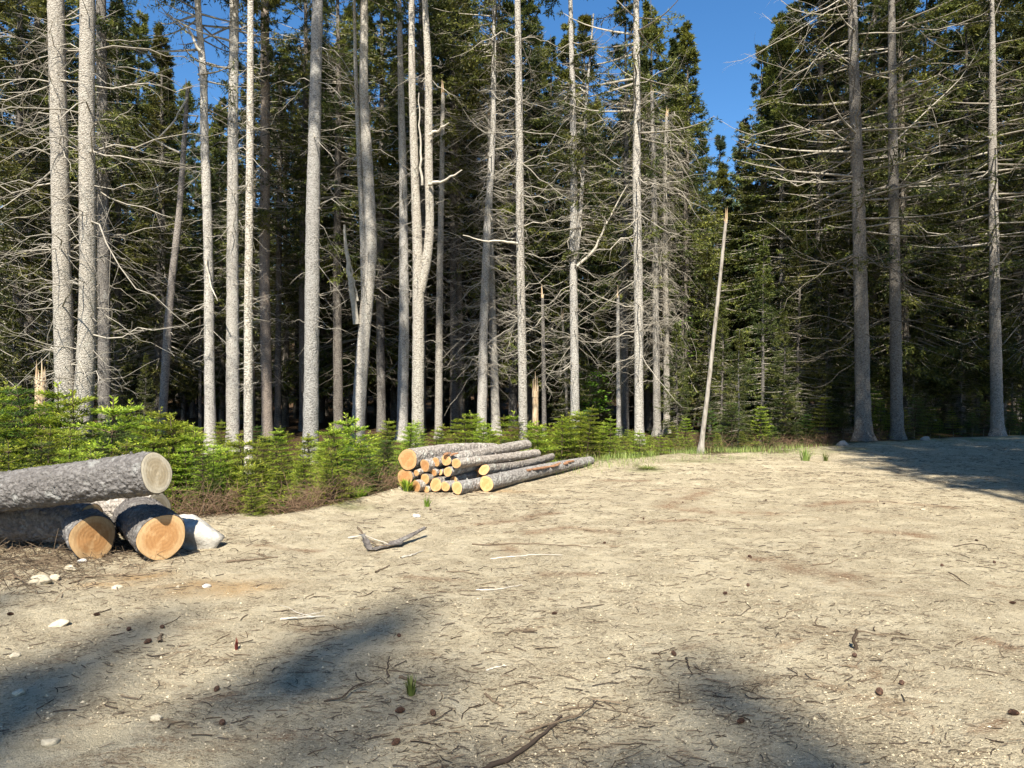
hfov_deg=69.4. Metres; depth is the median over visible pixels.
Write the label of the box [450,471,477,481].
log
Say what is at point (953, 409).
spruce tree
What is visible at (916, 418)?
young fir
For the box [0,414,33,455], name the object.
young fir
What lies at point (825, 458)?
grass tuft
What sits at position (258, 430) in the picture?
young fir
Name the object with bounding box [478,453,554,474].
log
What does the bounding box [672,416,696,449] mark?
young fir
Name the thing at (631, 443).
young fir
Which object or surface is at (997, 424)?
spruce tree
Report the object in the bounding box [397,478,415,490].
fern clump
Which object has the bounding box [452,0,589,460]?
spruce tree
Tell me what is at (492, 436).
young fir
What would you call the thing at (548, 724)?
stick
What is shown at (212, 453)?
young fir
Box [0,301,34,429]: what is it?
fir tree
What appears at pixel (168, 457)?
young fir
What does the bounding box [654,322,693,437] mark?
fir tree
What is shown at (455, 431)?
young fir
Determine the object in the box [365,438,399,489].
young fir
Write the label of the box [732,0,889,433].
spruce tree
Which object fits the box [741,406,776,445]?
young fir
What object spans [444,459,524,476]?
log
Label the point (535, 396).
broken stump
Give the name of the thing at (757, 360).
fir tree
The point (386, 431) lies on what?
young fir
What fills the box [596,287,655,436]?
dead spruce
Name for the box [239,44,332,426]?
spruce tree
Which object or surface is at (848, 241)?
dead spruce
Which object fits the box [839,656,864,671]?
twig
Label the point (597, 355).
fir tree
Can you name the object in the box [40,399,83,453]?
young fir
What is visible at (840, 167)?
spruce tree
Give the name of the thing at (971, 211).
spruce tree
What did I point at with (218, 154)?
spruce tree
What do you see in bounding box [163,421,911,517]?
dry brush
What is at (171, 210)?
spruce tree
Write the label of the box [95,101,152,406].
spruce tree
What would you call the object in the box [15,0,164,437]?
spruce tree
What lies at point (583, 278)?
spruce tree
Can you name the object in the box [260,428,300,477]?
young fir
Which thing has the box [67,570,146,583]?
stick
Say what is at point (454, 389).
spruce tree
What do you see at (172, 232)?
spruce tree
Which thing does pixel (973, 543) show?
stick
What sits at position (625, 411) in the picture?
spruce tree
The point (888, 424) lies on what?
young fir
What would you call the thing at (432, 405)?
spruce tree
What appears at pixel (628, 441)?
young fir
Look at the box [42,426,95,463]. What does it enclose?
young fir
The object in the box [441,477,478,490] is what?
log
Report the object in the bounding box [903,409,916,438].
young fir
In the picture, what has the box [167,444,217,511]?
young fir
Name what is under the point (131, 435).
young fir
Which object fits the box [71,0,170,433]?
spruce tree
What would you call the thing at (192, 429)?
young fir
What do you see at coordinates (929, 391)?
fir tree
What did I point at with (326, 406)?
spruce tree
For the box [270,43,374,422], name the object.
spruce tree
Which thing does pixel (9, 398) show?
young fir
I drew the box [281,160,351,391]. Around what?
spruce tree
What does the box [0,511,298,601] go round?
root debris
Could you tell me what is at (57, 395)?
young fir
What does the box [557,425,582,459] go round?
young fir
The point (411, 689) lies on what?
grass tuft
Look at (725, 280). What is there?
spruce tree
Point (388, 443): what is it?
young fir
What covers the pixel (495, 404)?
spruce tree
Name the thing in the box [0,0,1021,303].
sky
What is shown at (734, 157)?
pine tree
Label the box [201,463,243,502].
young fir
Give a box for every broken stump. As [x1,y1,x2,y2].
[34,359,47,429]
[532,374,538,446]
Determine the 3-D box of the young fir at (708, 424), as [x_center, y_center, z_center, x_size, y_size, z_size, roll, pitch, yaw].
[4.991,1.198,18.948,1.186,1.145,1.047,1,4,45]
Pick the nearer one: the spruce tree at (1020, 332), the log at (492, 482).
the log at (492, 482)
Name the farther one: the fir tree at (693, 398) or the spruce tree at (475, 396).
the fir tree at (693, 398)
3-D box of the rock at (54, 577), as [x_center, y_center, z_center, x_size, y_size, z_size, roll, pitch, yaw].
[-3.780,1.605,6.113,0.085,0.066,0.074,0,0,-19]
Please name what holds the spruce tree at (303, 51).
on the ground at (26, 748)
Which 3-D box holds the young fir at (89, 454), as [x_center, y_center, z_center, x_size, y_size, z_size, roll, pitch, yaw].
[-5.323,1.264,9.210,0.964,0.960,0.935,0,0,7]
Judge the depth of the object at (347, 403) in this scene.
31.68 m
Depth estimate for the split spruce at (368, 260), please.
19.89 m
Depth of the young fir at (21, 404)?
10.73 m
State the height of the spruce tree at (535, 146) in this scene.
17.616 m
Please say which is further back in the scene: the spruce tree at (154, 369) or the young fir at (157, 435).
the spruce tree at (154, 369)
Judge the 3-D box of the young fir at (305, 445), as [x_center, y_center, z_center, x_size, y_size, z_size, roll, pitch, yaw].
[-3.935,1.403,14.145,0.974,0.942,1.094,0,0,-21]
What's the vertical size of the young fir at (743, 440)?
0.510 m
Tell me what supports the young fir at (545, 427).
on the ground at (26, 748)
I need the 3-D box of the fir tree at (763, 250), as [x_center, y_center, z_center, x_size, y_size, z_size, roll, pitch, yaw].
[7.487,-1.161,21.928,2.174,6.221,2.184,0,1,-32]
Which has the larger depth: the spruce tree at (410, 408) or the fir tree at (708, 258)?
the spruce tree at (410, 408)
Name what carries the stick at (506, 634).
on the ground at (26, 748)
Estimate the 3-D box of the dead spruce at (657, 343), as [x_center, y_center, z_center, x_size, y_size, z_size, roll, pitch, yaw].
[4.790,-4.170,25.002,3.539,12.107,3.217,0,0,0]
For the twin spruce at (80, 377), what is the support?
on the ground at (26, 748)
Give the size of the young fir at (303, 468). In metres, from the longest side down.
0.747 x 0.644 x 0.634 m
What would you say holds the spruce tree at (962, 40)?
on the ground at (26, 748)
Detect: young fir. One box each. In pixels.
[0,381,45,454]
[0,383,69,470]
[0,393,24,456]
[0,411,35,465]
[0,411,78,470]
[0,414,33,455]
[0,418,33,469]
[0,427,33,467]
[0,439,44,471]
[5,422,42,464]
[7,381,102,461]
[11,438,60,467]
[12,412,53,464]
[15,424,69,467]
[37,389,115,458]
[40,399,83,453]
[41,409,70,429]
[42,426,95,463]
[48,445,85,464]
[50,395,179,503]
[50,422,84,456]
[57,437,81,463]
[67,447,107,460]
[76,430,108,459]
[89,415,122,457]
[92,433,124,455]
[94,422,126,456]
[97,415,146,455]
[102,398,167,454]
[106,426,141,455]
[109,438,136,456]
[113,407,195,492]
[125,421,166,451]
[127,416,166,450]
[130,416,169,452]
[140,413,218,504]
[159,415,199,462]
[159,434,186,482]
[161,447,205,511]
[164,481,187,510]
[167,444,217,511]
[169,422,213,491]
[170,430,233,504]
[171,423,201,477]
[176,453,235,515]
[181,441,238,513]
[191,448,249,508]
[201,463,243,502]
[205,420,239,455]
[205,433,298,509]
[208,444,243,491]
[221,464,274,513]
[223,438,281,499]
[228,441,243,470]
[231,433,259,475]
[239,484,266,516]
[240,433,280,489]
[252,463,286,493]
[253,426,268,456]
[257,480,284,513]
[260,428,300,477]
[264,425,296,473]
[271,455,297,496]
[277,431,299,461]
[279,454,320,499]
[282,461,317,491]
[284,433,321,478]
[292,422,377,497]
[292,434,317,469]
[306,412,390,482]
[306,446,328,481]
[308,446,335,479]
[308,458,348,503]
[310,425,345,471]
[312,447,361,506]
[320,420,388,486]
[337,446,363,485]
[342,439,387,493]
[349,431,393,471]
[352,455,387,494]
[364,459,388,487]
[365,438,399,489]
[370,420,402,469]
[377,430,396,463]
[377,440,401,478]
[389,423,421,479]
[391,420,425,469]
[396,420,427,458]
[396,429,419,454]
[425,427,447,445]
[431,424,453,445]
[432,432,446,444]
[444,418,464,443]
[447,414,479,442]
[454,410,493,442]
[461,414,485,440]
[470,418,492,441]
[470,421,496,443]
[479,427,499,442]
[488,432,498,443]
[493,410,528,441]
[494,417,511,442]
[507,422,526,441]
[514,435,543,461]
[521,421,560,461]
[525,422,558,462]
[528,421,544,452]
[535,439,557,457]
[541,415,583,462]
[541,424,566,456]
[547,412,590,459]
[551,422,566,456]
[554,411,587,452]
[555,411,594,456]
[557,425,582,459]
[564,405,607,457]
[578,410,596,445]
[580,419,606,457]
[591,421,617,455]
[591,423,619,458]
[593,416,628,456]
[610,435,620,453]
[612,429,625,448]
[613,436,631,453]
[622,429,651,457]
[623,430,635,449]
[624,430,638,454]
[637,434,651,452]
[643,435,654,452]
[652,435,671,454]
[666,426,682,451]
[666,441,674,450]
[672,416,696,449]
[689,409,725,448]
[706,402,756,448]
[712,433,722,451]
[739,431,750,448]
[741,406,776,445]
[759,392,808,444]
[763,426,784,447]
[796,414,818,444]
[806,395,839,442]
[826,411,853,440]
[849,388,887,438]
[871,400,889,439]
[876,413,891,439]
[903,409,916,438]
[904,396,936,437]
[919,407,944,437]
[931,418,948,437]
[943,409,964,436]
[959,412,982,436]
[966,402,989,435]
[1004,407,1023,434]
[1005,397,1023,434]
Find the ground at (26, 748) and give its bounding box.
[0,318,1023,767]
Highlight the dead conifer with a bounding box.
[136,80,197,434]
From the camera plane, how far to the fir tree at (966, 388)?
24.95 m
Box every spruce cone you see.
[144,638,151,643]
[214,685,219,691]
[219,719,225,725]
[391,738,399,745]
[395,707,404,712]
[430,709,435,715]
[737,718,744,723]
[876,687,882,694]
[1008,709,1019,715]
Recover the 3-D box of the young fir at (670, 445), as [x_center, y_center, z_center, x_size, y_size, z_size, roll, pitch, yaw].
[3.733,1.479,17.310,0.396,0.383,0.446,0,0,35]
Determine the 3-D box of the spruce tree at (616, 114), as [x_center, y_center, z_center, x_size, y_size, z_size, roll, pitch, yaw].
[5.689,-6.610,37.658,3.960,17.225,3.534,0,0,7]
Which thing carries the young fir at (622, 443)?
on the ground at (26, 748)
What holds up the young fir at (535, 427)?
on the ground at (26, 748)
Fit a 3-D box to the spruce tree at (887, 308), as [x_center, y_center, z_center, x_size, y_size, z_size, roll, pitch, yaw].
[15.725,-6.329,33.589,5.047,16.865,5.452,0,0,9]
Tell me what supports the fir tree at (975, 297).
on the ground at (26, 748)
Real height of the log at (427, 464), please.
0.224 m
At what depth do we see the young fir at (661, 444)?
16.21 m
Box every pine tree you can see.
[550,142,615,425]
[679,169,692,416]
[688,134,736,422]
[710,146,744,419]
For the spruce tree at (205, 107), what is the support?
on the ground at (26, 748)
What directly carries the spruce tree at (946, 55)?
on the ground at (26, 748)
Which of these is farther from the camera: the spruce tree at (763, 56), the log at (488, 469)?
the spruce tree at (763, 56)
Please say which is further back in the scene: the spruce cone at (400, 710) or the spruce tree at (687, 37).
the spruce tree at (687, 37)
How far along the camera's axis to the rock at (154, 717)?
3.51 m
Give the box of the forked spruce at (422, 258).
[385,0,463,446]
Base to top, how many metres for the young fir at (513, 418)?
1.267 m
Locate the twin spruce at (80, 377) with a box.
[0,0,223,461]
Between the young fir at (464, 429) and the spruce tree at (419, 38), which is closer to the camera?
the young fir at (464, 429)
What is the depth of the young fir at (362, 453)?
10.96 m
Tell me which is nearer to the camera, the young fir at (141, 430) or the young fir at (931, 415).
the young fir at (141, 430)
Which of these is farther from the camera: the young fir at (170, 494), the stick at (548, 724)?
the young fir at (170, 494)
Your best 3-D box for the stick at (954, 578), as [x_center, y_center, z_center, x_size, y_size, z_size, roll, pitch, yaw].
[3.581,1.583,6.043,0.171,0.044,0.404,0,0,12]
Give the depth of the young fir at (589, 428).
15.60 m
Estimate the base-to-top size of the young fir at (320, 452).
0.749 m
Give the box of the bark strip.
[526,462,560,470]
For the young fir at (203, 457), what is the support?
on the ground at (26, 748)
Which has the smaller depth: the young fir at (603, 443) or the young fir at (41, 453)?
the young fir at (41, 453)
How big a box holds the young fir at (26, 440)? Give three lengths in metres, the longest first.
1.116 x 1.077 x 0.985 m
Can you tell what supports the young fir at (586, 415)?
on the ground at (26, 748)
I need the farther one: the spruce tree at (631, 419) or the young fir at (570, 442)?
the spruce tree at (631, 419)
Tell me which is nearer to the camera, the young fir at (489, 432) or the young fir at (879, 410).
the young fir at (489, 432)
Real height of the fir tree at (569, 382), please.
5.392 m
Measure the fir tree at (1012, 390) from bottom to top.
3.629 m
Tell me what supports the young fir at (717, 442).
on the ground at (26, 748)
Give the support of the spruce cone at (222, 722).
on the ground at (26, 748)
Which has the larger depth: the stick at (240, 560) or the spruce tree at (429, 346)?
the spruce tree at (429, 346)
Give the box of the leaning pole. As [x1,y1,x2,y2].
[697,206,728,453]
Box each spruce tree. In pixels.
[0,0,78,397]
[0,0,111,422]
[0,0,144,427]
[0,5,111,428]
[0,21,77,384]
[0,26,74,322]
[3,14,96,385]
[5,0,165,369]
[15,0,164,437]
[39,30,154,405]
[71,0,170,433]
[74,9,188,417]
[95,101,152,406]
[97,23,225,429]
[110,64,218,418]
[113,0,266,453]
[126,85,201,413]
[144,151,172,411]
[145,171,199,419]
[148,78,224,411]
[159,0,299,451]
[168,138,212,417]
[170,96,260,427]
[170,122,243,404]
[181,160,226,396]
[184,159,226,423]
[200,131,243,408]
[208,0,327,438]
[213,48,298,429]
[214,157,281,423]
[222,135,258,371]
[224,0,281,472]
[238,0,355,431]
[238,44,298,394]
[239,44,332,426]
[256,65,302,418]
[270,0,410,433]
[270,40,350,424]
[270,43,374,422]
[273,0,362,463]
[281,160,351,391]
[282,30,384,420]
[290,1,449,428]
[293,85,357,415]
[325,0,436,431]
[325,67,435,422]
[327,37,446,396]
[327,85,388,392]
[353,0,495,432]
[369,231,408,411]
[372,0,438,441]
[374,0,514,430]
[384,0,505,424]
[384,56,449,418]
[386,31,476,420]
[406,85,479,438]
[409,0,517,423]
[425,0,553,436]
[430,145,449,414]
[435,0,599,427]
[444,0,553,421]
[444,19,503,419]
[445,61,537,421]
[446,72,541,435]
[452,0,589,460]
[482,0,589,422]
[488,38,594,422]
[506,63,554,391]
[524,20,630,417]
[525,0,647,428]
[525,35,566,423]
[536,18,632,384]
[553,0,721,443]
[555,102,613,412]
[556,100,628,424]
[568,0,689,436]
[579,129,630,421]
[591,0,731,430]
[593,47,696,417]
[595,80,689,371]
[598,39,677,424]
[607,88,631,361]
[629,20,757,431]
[643,37,712,430]
[657,94,697,349]
[658,27,720,421]
[661,120,712,381]
[677,134,737,425]
[690,161,760,424]
[696,204,760,416]
[712,42,795,423]
[714,0,1001,441]
[715,10,849,431]
[715,116,787,425]
[723,62,807,423]
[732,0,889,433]
[744,0,836,388]
[751,54,811,347]
[753,70,830,420]
[759,0,849,423]
[777,1,852,420]
[784,0,1023,439]
[788,0,886,429]
[802,0,974,428]
[804,0,988,434]
[813,18,912,421]
[823,1,958,427]
[828,82,889,394]
[868,0,986,430]
[882,1,940,389]
[884,0,1023,432]
[885,324,913,414]
[888,0,1021,427]
[899,0,1023,435]
[912,1,1020,407]
[925,122,965,421]
[925,140,1020,430]
[926,0,1022,429]
[926,32,1021,423]
[929,0,1023,432]
[933,4,1021,426]
[950,0,1022,361]
[978,0,1023,342]
[1010,84,1021,418]
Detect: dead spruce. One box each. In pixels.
[122,135,198,387]
[176,313,225,429]
[242,71,304,430]
[431,90,482,430]
[498,285,567,435]
[536,309,601,423]
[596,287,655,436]
[597,331,632,399]
[606,84,705,435]
[616,108,721,433]
[824,221,888,432]
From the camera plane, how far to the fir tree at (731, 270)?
29.81 m
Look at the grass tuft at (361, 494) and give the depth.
10.23 m
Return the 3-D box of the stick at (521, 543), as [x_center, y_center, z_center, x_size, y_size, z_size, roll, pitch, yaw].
[0.189,1.572,7.367,1.175,0.048,0.314,0,0,0]
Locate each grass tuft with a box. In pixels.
[348,485,373,497]
[403,674,416,695]
[423,494,430,506]
[630,465,667,469]
[792,446,811,460]
[822,450,828,460]
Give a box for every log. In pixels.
[0,451,171,512]
[0,503,104,544]
[60,507,116,559]
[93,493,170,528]
[111,496,184,560]
[398,443,497,469]
[398,468,420,485]
[412,479,429,491]
[414,468,429,475]
[420,458,444,471]
[421,473,443,483]
[423,485,431,491]
[430,465,449,475]
[430,473,462,491]
[432,451,516,466]
[439,465,451,474]
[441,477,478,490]
[442,439,531,465]
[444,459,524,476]
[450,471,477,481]
[452,449,540,467]
[452,477,481,494]
[474,468,485,476]
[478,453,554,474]
[480,456,594,491]
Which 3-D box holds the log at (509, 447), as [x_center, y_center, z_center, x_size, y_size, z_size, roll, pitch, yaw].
[-0.359,1.090,12.014,0.206,0.196,2.560,0,1,29]
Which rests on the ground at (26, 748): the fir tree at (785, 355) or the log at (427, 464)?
the fir tree at (785, 355)
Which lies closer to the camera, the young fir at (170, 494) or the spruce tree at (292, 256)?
the young fir at (170, 494)
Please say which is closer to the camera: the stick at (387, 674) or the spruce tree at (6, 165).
the stick at (387, 674)
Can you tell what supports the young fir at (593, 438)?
on the ground at (26, 748)
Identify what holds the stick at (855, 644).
on the ground at (26, 748)
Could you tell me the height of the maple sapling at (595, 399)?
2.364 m
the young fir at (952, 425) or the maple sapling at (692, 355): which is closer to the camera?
the young fir at (952, 425)
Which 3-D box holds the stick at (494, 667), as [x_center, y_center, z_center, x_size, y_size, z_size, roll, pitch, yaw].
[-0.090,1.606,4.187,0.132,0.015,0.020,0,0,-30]
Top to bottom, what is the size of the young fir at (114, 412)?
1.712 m
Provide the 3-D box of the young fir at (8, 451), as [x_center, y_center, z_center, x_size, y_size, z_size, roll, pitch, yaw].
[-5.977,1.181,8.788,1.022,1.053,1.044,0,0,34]
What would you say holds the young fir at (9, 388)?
on the ground at (26, 748)
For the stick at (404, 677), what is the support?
on the ground at (26, 748)
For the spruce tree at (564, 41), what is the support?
on the ground at (26, 748)
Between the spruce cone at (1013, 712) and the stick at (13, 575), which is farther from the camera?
the stick at (13, 575)
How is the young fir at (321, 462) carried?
on the ground at (26, 748)
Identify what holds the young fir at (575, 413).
on the ground at (26, 748)
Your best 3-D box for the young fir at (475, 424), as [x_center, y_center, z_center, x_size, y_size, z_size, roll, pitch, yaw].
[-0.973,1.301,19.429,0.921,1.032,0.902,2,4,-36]
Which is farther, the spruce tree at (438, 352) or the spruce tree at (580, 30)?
the spruce tree at (580, 30)
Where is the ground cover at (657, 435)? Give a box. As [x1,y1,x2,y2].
[163,429,722,513]
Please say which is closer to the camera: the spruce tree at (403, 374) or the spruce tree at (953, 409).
the spruce tree at (403, 374)
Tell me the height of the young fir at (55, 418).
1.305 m
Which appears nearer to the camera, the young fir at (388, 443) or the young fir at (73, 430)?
the young fir at (73, 430)
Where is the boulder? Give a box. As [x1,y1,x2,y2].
[179,514,224,549]
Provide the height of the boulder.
0.392 m
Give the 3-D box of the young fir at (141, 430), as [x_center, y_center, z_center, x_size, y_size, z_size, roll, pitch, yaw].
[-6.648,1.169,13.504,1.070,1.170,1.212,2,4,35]
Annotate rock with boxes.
[9,652,20,657]
[12,688,25,696]
[28,575,52,584]
[41,738,60,747]
[48,619,69,627]
[50,574,59,580]
[63,564,76,571]
[111,585,123,588]
[150,713,161,720]
[202,584,210,587]
[836,440,848,445]
[920,436,929,440]
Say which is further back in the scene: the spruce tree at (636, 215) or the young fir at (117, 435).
the spruce tree at (636, 215)
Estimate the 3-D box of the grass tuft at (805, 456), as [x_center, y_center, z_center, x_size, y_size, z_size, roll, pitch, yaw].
[6.090,1.417,15.335,0.519,0.354,0.513,0,0,-18]
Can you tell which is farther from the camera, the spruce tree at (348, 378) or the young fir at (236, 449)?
the spruce tree at (348, 378)
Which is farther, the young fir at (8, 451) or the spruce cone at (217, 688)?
the young fir at (8, 451)
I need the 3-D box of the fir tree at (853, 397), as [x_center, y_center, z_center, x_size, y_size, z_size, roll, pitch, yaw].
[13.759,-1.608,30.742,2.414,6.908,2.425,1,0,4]
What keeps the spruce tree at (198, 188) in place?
on the ground at (26, 748)
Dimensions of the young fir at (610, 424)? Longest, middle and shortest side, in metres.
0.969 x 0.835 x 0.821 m
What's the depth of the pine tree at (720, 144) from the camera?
33.90 m
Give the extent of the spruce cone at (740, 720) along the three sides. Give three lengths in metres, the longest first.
0.045 x 0.026 x 0.026 m
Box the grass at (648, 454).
[548,441,839,476]
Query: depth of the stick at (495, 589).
5.68 m
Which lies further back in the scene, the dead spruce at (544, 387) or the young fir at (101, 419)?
the dead spruce at (544, 387)
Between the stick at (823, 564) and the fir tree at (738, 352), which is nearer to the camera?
the stick at (823, 564)
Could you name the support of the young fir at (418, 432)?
on the ground at (26, 748)
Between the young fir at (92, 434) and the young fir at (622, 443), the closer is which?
the young fir at (92, 434)
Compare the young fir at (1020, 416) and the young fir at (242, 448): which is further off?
the young fir at (1020, 416)
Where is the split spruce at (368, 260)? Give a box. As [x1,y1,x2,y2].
[303,0,421,447]
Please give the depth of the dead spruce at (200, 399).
26.96 m
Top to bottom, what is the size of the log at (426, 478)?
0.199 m
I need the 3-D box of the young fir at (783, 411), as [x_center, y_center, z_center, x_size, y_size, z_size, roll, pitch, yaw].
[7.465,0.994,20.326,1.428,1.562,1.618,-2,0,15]
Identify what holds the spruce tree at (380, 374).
on the ground at (26, 748)
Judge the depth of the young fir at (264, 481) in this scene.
11.48 m
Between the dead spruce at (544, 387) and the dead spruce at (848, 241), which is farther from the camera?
the dead spruce at (848, 241)
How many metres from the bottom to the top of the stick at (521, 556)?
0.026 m
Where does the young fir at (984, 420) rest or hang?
on the ground at (26, 748)
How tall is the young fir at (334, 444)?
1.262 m
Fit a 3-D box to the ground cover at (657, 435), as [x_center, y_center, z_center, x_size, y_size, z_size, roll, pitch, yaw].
[-1.308,1.591,14.841,18.413,0.554,8.976,0,0,-26]
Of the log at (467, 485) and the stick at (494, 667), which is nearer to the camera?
the stick at (494, 667)
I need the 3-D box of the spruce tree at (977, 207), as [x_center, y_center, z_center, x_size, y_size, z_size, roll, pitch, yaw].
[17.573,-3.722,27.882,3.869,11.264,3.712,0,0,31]
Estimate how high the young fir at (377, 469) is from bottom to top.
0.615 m
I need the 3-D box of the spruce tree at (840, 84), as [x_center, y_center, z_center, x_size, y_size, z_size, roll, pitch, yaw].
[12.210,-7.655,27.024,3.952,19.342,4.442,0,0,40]
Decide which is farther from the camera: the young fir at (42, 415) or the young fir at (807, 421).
the young fir at (807, 421)
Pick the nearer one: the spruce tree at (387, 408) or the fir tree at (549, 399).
the fir tree at (549, 399)
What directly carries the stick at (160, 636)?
on the ground at (26, 748)
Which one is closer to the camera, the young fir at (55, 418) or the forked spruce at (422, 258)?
the young fir at (55, 418)
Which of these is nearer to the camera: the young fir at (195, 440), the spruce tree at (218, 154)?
the young fir at (195, 440)
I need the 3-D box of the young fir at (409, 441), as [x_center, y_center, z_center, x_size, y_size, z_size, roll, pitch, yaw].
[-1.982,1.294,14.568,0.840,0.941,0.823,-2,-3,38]
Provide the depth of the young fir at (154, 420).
13.00 m
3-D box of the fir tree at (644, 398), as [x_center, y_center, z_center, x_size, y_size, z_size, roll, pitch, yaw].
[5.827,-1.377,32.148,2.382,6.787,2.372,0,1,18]
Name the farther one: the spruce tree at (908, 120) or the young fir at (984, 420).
the spruce tree at (908, 120)
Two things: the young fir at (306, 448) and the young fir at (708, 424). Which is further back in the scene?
the young fir at (708, 424)
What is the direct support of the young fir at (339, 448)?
on the ground at (26, 748)
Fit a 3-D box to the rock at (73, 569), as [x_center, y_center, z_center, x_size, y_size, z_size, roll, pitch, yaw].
[-3.836,1.605,6.422,0.126,0.071,0.096,0,0,0]
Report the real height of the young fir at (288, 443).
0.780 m
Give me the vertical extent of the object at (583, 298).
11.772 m
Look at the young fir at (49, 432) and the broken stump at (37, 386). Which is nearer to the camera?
the young fir at (49, 432)
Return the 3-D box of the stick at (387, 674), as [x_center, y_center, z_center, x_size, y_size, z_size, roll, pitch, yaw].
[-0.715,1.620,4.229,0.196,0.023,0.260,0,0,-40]
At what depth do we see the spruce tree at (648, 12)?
28.84 m
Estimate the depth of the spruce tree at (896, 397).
21.39 m
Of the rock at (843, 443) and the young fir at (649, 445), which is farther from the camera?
the rock at (843, 443)
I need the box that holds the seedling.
[234,637,238,649]
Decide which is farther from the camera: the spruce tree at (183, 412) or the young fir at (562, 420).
the spruce tree at (183, 412)
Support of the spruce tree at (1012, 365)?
on the ground at (26, 748)
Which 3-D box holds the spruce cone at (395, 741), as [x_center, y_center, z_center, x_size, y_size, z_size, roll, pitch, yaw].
[-0.523,1.610,3.326,0.029,0.029,0.049,0,7,41]
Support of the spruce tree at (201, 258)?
on the ground at (26, 748)
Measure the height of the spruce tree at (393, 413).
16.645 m
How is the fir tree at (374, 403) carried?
on the ground at (26, 748)
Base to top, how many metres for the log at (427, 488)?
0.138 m
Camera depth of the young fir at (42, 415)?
13.50 m
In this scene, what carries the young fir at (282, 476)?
on the ground at (26, 748)
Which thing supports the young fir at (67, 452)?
on the ground at (26, 748)
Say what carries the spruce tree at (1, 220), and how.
on the ground at (26, 748)
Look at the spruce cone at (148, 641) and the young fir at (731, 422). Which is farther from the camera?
the young fir at (731, 422)
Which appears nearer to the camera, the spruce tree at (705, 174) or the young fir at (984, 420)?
the young fir at (984, 420)
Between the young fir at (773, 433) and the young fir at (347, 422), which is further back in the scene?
the young fir at (773, 433)
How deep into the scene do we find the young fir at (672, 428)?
17.90 m
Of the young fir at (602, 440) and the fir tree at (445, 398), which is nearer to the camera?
the young fir at (602, 440)
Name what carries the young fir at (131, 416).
on the ground at (26, 748)
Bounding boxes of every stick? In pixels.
[3,542,25,551]
[8,570,34,587]
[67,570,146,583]
[157,633,163,642]
[227,553,277,562]
[280,605,324,619]
[289,616,352,627]
[324,677,387,701]
[348,535,387,543]
[356,527,393,545]
[368,656,389,677]
[384,660,418,673]
[396,675,439,686]
[400,551,421,558]
[472,540,587,546]
[476,584,521,590]
[481,715,562,767]
[484,692,504,706]
[486,665,506,670]
[491,554,555,559]
[504,623,535,635]
[525,700,596,740]
[569,707,627,712]
[648,658,692,677]
[682,657,723,673]
[722,602,765,616]
[812,559,837,565]
[852,629,857,649]
[854,630,895,634]
[940,572,969,585]
[957,543,990,550]
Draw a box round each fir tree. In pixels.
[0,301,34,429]
[73,269,97,406]
[94,310,138,438]
[125,233,197,410]
[128,353,158,430]
[168,353,189,416]
[177,393,203,409]
[218,281,274,420]
[255,268,293,414]
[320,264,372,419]
[367,328,390,415]
[433,325,465,415]
[470,332,473,410]
[487,327,508,402]
[517,230,564,415]
[546,281,601,424]
[579,308,615,428]
[629,287,663,415]
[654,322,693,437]
[680,247,741,431]
[690,379,704,403]
[700,300,744,441]
[712,216,761,417]
[716,330,759,447]
[725,300,773,414]
[727,240,796,443]
[759,226,836,440]
[759,308,813,444]
[792,248,854,436]
[828,345,854,415]
[831,312,889,431]
[853,304,889,431]
[902,330,933,437]
[909,300,949,430]
[937,318,984,434]
[946,291,989,432]
[1003,330,1023,434]
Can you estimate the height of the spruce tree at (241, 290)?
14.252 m
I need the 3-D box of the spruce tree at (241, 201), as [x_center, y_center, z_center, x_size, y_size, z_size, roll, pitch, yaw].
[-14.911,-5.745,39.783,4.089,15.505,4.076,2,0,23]
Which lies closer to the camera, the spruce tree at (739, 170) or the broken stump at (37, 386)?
the broken stump at (37, 386)
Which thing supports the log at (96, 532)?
on the ground at (26, 748)
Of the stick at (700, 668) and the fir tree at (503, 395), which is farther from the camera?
the fir tree at (503, 395)
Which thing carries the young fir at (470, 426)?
on the ground at (26, 748)
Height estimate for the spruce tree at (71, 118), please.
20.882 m
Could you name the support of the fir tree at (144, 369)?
on the ground at (26, 748)
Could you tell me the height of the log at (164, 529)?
0.445 m
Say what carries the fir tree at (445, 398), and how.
on the ground at (26, 748)
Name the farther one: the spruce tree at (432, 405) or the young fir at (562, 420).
the spruce tree at (432, 405)
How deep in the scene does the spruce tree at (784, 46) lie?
25.27 m
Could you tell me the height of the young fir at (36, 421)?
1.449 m
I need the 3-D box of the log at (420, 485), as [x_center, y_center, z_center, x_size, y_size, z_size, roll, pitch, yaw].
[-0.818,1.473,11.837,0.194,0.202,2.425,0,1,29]
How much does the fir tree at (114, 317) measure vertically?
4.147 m
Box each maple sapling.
[569,370,610,420]
[669,317,711,431]
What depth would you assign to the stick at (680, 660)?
4.25 m
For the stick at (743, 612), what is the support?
on the ground at (26, 748)
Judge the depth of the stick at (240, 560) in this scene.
6.69 m
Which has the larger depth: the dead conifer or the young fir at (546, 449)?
the dead conifer
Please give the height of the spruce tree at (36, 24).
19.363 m
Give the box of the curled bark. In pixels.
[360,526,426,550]
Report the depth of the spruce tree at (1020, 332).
34.52 m

